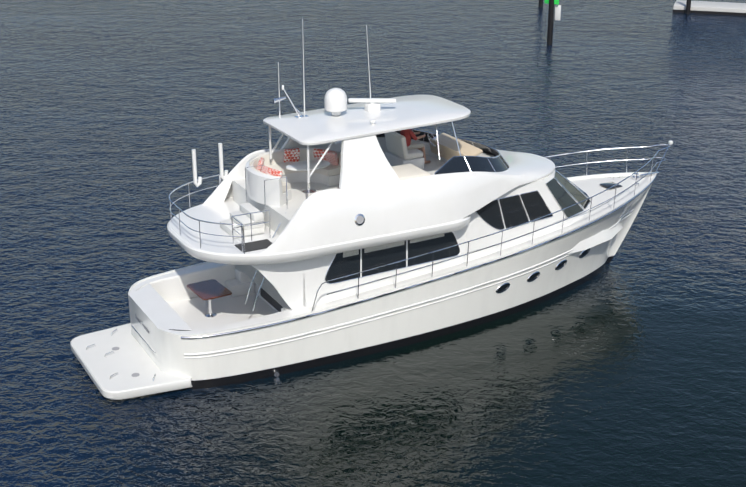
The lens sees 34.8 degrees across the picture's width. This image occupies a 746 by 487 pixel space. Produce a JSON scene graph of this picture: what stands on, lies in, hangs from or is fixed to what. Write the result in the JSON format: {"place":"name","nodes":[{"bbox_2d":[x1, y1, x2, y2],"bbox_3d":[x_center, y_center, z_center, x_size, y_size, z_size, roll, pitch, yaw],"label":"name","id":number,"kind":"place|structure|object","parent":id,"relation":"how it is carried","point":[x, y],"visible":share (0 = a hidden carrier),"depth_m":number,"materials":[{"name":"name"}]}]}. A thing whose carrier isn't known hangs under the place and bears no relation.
{"place":"outdoors","nodes":[
{"label":"outdoors","id":0,"kind":"place"},
{"bbox_2d":[0,0,745,486],"bbox_3d":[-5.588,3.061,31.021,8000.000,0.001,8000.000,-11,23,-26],"label":"water","id":1,"kind":"structure","parent":0,"point":[626,368],"depth_m":39.48,"materials":[{"name":"blue liquid"}]},
{"bbox_2d":[71,19,672,399],"bbox_3d":[1.037,-1.836,32.955,18.810,8.760,4.822,-11,23,-26],"label":"motor yacht","id":2,"kind":"object","parent":1,"relation":"on","point":[381,224],"visible":0.96,"depth_m":31.33,"materials":[{"name":"paint"}]},
{"bbox_2d":[544,0,560,44],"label":"channel marker","id":3,"kind":"object","parent":1,"relation":"in","point":[551,3],"visible":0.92,"depth_m":70.17,"materials":[{"name":"black paint"}]},
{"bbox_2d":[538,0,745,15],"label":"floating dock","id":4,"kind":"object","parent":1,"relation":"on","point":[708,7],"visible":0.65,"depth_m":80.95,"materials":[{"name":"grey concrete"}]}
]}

